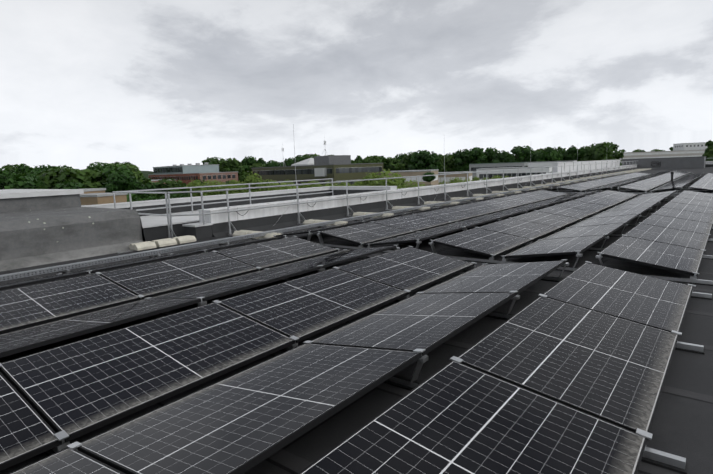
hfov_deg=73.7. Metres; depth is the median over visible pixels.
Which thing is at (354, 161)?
tree
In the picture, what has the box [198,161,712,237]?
parapet
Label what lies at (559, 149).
tree
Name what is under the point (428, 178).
tree
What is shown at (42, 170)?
tree
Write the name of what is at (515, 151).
tree
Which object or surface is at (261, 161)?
tree
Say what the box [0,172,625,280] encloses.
cable tray
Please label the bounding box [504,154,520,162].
tree
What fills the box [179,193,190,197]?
bush
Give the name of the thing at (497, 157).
tree
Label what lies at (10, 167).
tree
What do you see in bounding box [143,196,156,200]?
bush
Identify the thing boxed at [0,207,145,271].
attic roof structure
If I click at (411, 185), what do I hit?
bush
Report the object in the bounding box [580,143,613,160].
tree
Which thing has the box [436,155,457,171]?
tree
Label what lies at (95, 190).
tall tan building
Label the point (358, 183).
bush
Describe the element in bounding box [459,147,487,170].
tree
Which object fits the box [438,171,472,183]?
beige building
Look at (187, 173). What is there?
brick building
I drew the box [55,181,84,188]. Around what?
tree
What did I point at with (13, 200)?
roof structure
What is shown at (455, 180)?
bush
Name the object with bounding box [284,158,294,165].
tree
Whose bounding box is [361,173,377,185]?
bush
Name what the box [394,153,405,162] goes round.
tree
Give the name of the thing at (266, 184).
bush
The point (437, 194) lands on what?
lightning rods
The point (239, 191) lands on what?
bush
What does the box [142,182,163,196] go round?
tree
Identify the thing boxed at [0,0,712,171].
sky
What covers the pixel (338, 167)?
olive building
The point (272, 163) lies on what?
tree
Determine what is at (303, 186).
bush
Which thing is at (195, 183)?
tree
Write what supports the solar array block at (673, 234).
on the roof deck
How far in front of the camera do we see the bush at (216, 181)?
90.48 m
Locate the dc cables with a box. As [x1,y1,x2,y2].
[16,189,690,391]
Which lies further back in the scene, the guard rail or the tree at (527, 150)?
the tree at (527, 150)
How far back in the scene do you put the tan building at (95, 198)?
52.58 m
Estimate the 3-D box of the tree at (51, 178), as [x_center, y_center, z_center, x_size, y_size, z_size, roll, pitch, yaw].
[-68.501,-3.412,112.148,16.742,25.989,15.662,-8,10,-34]
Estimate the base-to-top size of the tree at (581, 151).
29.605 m
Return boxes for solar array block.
[0,235,712,473]
[269,190,712,285]
[527,170,712,193]
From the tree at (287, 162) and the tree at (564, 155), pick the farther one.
the tree at (287, 162)
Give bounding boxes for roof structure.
[0,189,83,212]
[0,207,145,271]
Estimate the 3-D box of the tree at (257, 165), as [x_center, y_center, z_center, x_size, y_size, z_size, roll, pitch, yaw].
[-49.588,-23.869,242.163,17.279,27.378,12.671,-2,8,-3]
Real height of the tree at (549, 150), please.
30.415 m
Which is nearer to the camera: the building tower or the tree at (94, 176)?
the tree at (94, 176)
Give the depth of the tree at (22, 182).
95.93 m
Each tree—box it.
[0,168,16,189]
[1,163,32,172]
[2,174,45,189]
[14,163,32,174]
[23,170,47,188]
[32,168,45,174]
[33,164,49,170]
[37,167,90,188]
[41,166,70,173]
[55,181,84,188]
[73,169,121,190]
[86,162,106,171]
[101,164,137,187]
[101,171,150,199]
[114,163,152,188]
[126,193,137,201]
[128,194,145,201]
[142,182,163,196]
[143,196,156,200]
[150,178,184,199]
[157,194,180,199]
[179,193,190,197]
[186,179,206,196]
[201,157,222,165]
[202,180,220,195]
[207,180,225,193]
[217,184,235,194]
[219,158,248,185]
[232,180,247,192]
[241,156,256,170]
[244,171,262,191]
[245,163,265,176]
[257,158,265,166]
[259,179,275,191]
[265,160,278,166]
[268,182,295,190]
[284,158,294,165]
[291,155,308,163]
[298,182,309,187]
[302,153,319,158]
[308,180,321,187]
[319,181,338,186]
[351,160,361,163]
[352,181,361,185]
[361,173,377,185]
[362,155,383,170]
[367,169,401,188]
[381,157,405,170]
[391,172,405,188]
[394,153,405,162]
[398,152,417,168]
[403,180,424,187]
[408,150,426,169]
[417,151,440,169]
[422,172,435,185]
[430,153,440,170]
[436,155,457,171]
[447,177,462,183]
[453,149,474,171]
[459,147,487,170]
[477,154,487,163]
[484,147,497,162]
[490,150,514,162]
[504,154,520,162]
[510,146,524,161]
[517,145,533,161]
[525,152,533,160]
[527,151,551,161]
[543,147,553,153]
[547,147,566,155]
[547,151,562,160]
[558,150,574,160]
[566,145,579,161]
[573,146,590,160]
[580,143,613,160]
[599,142,623,165]
[702,140,712,157]
[704,148,712,157]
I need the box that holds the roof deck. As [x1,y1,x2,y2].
[0,167,712,473]
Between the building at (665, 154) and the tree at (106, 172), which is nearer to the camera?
the tree at (106, 172)
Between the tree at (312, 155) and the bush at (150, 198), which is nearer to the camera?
the bush at (150, 198)
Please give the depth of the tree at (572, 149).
219.61 m
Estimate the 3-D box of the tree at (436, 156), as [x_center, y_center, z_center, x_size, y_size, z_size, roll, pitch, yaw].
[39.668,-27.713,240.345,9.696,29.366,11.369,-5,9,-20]
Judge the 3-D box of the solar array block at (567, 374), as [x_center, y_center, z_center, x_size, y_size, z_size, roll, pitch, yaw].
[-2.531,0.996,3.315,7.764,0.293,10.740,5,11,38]
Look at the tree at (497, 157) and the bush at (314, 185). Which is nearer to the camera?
the bush at (314, 185)
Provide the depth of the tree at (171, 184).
136.31 m
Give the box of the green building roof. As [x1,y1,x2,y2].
[469,162,527,179]
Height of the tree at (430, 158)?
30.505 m
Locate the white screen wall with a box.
[553,160,619,172]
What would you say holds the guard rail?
on the roof deck
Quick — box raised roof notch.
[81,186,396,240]
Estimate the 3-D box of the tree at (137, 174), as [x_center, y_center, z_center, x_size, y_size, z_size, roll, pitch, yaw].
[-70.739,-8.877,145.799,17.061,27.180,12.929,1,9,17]
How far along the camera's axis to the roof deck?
3.65 m
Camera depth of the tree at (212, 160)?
245.13 m
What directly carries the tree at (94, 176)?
on the terrain
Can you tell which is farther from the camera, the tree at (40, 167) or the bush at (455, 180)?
the tree at (40, 167)
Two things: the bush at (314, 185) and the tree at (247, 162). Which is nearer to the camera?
the bush at (314, 185)
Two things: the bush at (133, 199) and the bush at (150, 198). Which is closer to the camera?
the bush at (133, 199)
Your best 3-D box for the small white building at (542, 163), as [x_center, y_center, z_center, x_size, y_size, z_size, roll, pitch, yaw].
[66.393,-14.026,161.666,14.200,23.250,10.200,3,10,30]
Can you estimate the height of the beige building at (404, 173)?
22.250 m
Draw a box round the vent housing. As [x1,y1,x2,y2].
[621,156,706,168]
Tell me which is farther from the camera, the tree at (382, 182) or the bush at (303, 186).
the bush at (303, 186)
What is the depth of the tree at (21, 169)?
144.33 m
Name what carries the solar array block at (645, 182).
on the roof deck
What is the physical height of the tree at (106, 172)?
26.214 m
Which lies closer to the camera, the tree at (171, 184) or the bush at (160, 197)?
the bush at (160, 197)
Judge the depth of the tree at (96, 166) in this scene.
137.55 m
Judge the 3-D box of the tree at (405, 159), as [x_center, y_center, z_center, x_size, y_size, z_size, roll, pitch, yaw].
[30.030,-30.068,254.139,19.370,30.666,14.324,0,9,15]
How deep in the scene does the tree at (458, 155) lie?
235.04 m
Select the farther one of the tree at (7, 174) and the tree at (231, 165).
the tree at (231, 165)
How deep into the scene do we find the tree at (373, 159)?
237.97 m
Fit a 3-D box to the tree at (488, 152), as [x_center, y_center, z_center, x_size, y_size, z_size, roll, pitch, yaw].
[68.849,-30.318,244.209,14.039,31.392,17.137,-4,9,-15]
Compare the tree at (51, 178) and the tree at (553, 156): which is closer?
the tree at (51, 178)
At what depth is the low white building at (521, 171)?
136.15 m
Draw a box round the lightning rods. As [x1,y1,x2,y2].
[273,127,606,225]
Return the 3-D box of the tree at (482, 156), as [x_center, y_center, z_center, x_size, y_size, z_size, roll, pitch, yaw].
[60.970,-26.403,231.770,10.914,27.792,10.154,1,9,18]
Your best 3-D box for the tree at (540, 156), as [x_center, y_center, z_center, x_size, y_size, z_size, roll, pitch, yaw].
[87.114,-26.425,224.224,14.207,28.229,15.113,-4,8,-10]
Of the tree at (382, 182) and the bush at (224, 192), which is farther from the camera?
the bush at (224, 192)
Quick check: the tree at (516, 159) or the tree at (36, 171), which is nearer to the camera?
the tree at (36, 171)
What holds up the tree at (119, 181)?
on the terrain
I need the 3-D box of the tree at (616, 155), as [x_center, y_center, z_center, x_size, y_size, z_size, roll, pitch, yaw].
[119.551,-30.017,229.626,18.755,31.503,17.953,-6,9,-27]
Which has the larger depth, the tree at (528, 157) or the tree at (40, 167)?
the tree at (528, 157)
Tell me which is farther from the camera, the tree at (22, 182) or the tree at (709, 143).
the tree at (709, 143)
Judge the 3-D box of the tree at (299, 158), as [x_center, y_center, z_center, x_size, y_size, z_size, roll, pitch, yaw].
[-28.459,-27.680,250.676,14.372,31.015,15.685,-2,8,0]
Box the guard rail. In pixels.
[113,158,710,253]
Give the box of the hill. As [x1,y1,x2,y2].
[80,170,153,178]
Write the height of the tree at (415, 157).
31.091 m
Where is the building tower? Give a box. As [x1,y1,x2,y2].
[673,142,706,150]
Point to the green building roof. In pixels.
(473, 167)
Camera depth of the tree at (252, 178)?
57.91 m
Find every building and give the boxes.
[80,193,127,205]
[83,188,105,193]
[148,162,237,184]
[252,134,382,186]
[381,169,438,185]
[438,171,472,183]
[476,166,551,179]
[528,160,576,166]
[615,150,704,162]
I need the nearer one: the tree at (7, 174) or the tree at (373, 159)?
the tree at (7, 174)
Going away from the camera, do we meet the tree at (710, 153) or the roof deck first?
the roof deck
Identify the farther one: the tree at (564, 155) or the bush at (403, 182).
the tree at (564, 155)
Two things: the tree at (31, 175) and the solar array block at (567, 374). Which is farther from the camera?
the tree at (31, 175)
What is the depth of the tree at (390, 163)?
241.11 m

